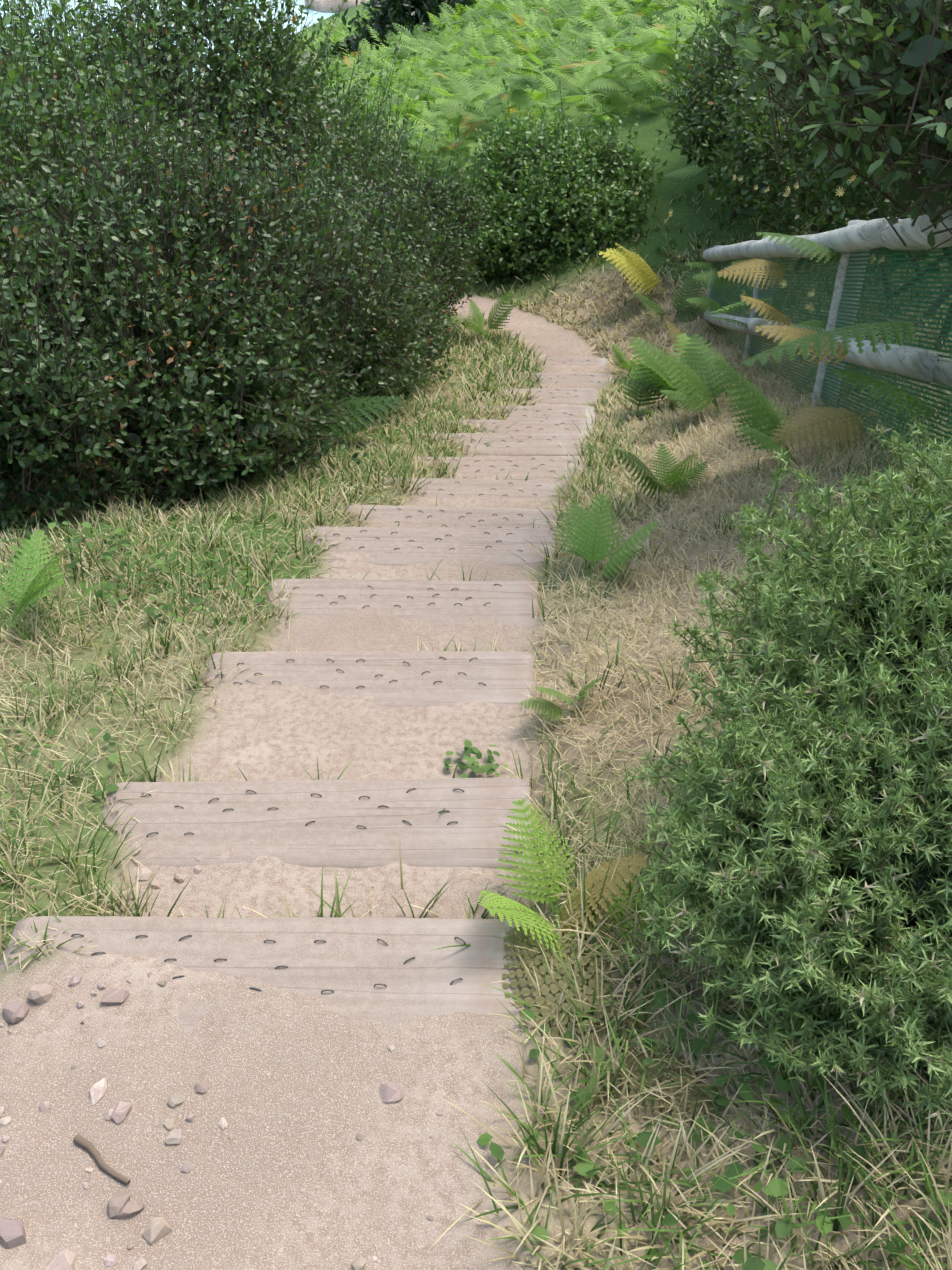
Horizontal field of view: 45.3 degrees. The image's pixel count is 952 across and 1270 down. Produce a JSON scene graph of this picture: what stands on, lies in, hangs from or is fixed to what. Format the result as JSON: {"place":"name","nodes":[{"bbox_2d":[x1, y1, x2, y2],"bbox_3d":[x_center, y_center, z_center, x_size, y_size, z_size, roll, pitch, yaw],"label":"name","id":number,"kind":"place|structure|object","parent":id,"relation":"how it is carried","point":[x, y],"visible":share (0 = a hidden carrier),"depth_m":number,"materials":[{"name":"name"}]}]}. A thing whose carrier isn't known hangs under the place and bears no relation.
{"place":"outdoors","nodes":[
{"label":"outdoors","id":0,"kind":"place"},
{"bbox_2d":[0,0,338,88],"bbox_3d":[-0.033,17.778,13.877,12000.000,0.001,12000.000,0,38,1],"label":"sea","id":1,"kind":"structure","parent":0,"point":[315,16],"depth_m":120.66,"materials":[{"name":"liquid"}]},
{"bbox_2d":[0,0,951,1269],"bbox_3d":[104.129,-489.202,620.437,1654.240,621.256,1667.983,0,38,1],"label":"ground","id":2,"kind":"structure","parent":0,"point":[294,1080],"depth_m":1.81,"materials":[{"name":"beige soil"}]},
{"bbox_2d":[0,0,428,401],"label":"sallow shrub","id":3,"kind":"object","parent":2,"relation":"on","point":[238,28],"visible":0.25,"depth_m":7.41,"materials":[{"name":"green plant"}]},
{"bbox_2d":[0,842,442,1269],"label":"stones","id":4,"kind":"object","parent":2,"relation":"on","point":[12,1231],"visible":0.9,"depth_m":1.61,"materials":[{"name":"beige stone"}]},
{"bbox_2d":[0,0,496,533],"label":"blackthorn shrub","id":5,"kind":"object","parent":2,"relation":"on","point":[244,322],"visible":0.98,"depth_m":4.53,"materials":[{"name":"green plant"}]},
{"bbox_2d":[0,916,540,1034],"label":"sleeper","id":6,"kind":"object","parent":2,"relation":"on","point":[389,974],"visible":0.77,"depth_m":1.85,"materials":[{"name":"brown wood"}]},
{"bbox_2d":[100,778,533,868],"bbox_3d":[-0.322,0.426,2.325,0.867,0.158,0.256,-1,39,0],"label":"sleeper","id":7,"kind":"object","parent":2,"relation":"on","point":[355,823],"visible":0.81,"depth_m":2.28,"materials":[{"name":"brown wood"}]},
{"bbox_2d":[304,0,367,12],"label":"shore rock","id":8,"kind":"object","parent":2,"relation":"on","point":[321,6],"visible":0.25,"depth_m":121.38,"materials":[{"name":"stone"}]},
{"bbox_2d":[204,651,535,706],"bbox_3d":[-0.268,0.165,2.909,0.834,0.158,0.240,0,39,0],"label":"sleeper","id":9,"kind":"object","parent":2,"relation":"on","point":[413,678],"visible":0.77,"depth_m":2.88,"materials":[{"name":"brown wood"}]},
{"bbox_2d":[266,579,538,627],"bbox_3d":[-0.220,-0.042,3.412,0.808,0.158,0.255,0,38,1],"label":"sleeper","id":10,"kind":"object","parent":2,"relation":"on","point":[453,603],"visible":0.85,"depth_m":3.38,"materials":[{"name":"grey wood"}]},
{"bbox_2d":[309,0,514,63],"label":"dark pine tree","id":11,"kind":"object","parent":2,"relation":"on","point":[407,13],"visible":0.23,"depth_m":40.48,"materials":[{"name":"green plant"}]},
{"bbox_2d":[305,526,555,565],"bbox_3d":[-0.160,-0.249,3.926,0.862,0.158,0.259,1,38,1],"label":"sleeper","id":12,"kind":"object","parent":2,"relation":"on","point":[395,546],"visible":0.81,"depth_m":3.89,"materials":[{"name":"grey wood"}]},
{"bbox_2d":[346,505,559,528],"bbox_3d":[-0.094,-0.362,4.317,0.816,0.158,0.264,1,38,1],"label":"sleeper","id":13,"kind":"object","parent":2,"relation":"on","point":[486,517],"visible":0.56,"depth_m":4.32,"materials":[{"name":"grey wood"}]},
{"bbox_2d":[380,477,569,499],"bbox_3d":[-0.009,-0.539,4.790,0.801,0.158,0.239,1,39,1],"label":"sleeper","id":14,"kind":"object","parent":2,"relation":"on","point":[450,488],"visible":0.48,"depth_m":4.77,"materials":[{"name":"grey wood"}]},
{"bbox_2d":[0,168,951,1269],"bbox_3d":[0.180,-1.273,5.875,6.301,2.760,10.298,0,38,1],"label":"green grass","id":15,"kind":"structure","parent":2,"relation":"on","point":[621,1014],"depth_m":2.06,"materials":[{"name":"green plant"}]},
{"bbox_2d":[0,232,951,1123],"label":"fern fronds","id":16,"kind":"object","parent":2,"relation":"on","point":[652,380],"visible":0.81,"depth_m":3.48,"materials":[{"name":"green plant"}]},
{"bbox_2d":[0,198,951,1269],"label":"dry grass","id":17,"kind":"structure","parent":2,"relation":"on","point":[705,432],"depth_m":3.13,"materials":[{"name":"beige plant"}]},
{"bbox_2d":[0,510,951,1269],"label":"clover","id":18,"kind":"object","parent":2,"relation":"on","point":[584,1166],"visible":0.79,"depth_m":1.62,"materials":[{"name":"green plant"}]},
{"bbox_2d":[135,0,836,209],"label":"hillside","id":19,"kind":"structure","parent":2,"relation":"on","point":[475,45],"depth_m":19.65,"materials":[{"name":"green plant"}]},
{"bbox_2d":[413,456,585,479],"bbox_3d":[0.100,-0.708,5.242,0.803,0.158,0.240,0,38,0],"label":"sleeper","id":20,"kind":"object","parent":2,"relation":"on","point":[534,467],"visible":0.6,"depth_m":5.21,"materials":[{"name":"grey wood"}]},
{"bbox_2d":[419,433,586,455],"bbox_3d":[0.128,-0.897,5.722,0.840,0.158,0.245,0,38,1],"label":"sleeper","id":21,"kind":"object","parent":2,"relation":"on","point":[524,444],"visible":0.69,"depth_m":5.68,"materials":[{"name":"grey wood"}]},
{"bbox_2d":[440,419,592,437],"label":"sleeper","id":22,"kind":"object","parent":2,"relation":"on","point":[547,426],"visible":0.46,"depth_m":6.15,"materials":[{"name":"grey wood"}]},
{"bbox_2d":[469,406,594,422],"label":"sleeper","id":23,"kind":"object","parent":2,"relation":"on","point":[542,412],"visible":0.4,"depth_m":6.59,"materials":[{"name":"grey wood"}]},
{"bbox_2d":[488,388,598,404],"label":"sleeper","id":24,"kind":"object","parent":2,"relation":"on","point":[566,395],"visible":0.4,"depth_m":7.10,"materials":[{"name":"grey wood"}]},
{"bbox_2d":[438,76,666,283],"bbox_3d":[0.656,-4.189,10.515,2.220,1.833,2.306,0,38,1],"label":"shrub","id":25,"kind":"object","parent":2,"relation":"on","point":[540,182],"visible":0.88,"depth_m":10.12,"materials":[{"name":"green plant"}]},
{"bbox_2d":[492,373,613,385],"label":"sleeper","id":26,"kind":"object","parent":2,"relation":"on","point":[568,378],"visible":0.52,"depth_m":7.64,"materials":[{"name":"grey wood"}]},
{"bbox_2d":[510,357,607,365],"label":"sleeper","id":27,"kind":"object","parent":2,"relation":"on","point":[571,361],"visible":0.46,"depth_m":8.22,"materials":[{"name":"grey wood"}]},
{"bbox_2d":[616,395,951,1164],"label":"gorse bush","id":28,"kind":"object","parent":2,"relation":"on","point":[812,843],"visible":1,"depth_m":1.66,"materials":[{"name":"green plant"}]},
{"bbox_2d":[655,0,951,347],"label":"shrub","id":29,"kind":"object","parent":2,"relation":"on","point":[756,146],"visible":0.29,"depth_m":8.01,"materials":[{"name":"green plant"}]},
{"bbox_2d":[635,94,883,313],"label":"honeysuckle flowers","id":30,"kind":"object","parent":29,"relation":"attached to","point":[783,282],"visible":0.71,"depth_m":5.57,"materials":[{"name":"yellow plant"}]},
{"bbox_2d":[702,210,951,469],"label":"fence","id":31,"kind":"object","parent":2,"relation":"on","point":[854,241],"visible":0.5,"depth_m":4.28,"materials":[{"name":"white grey-veined marble"},{"name":"green plastic"}]},
{"bbox_2d":[714,0,951,261],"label":"sallow tree","id":32,"kind":"object","parent":2,"relation":"on","point":[852,59],"visible":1,"depth_m":3.02,"materials":[{"name":"green plant"}]}
]}

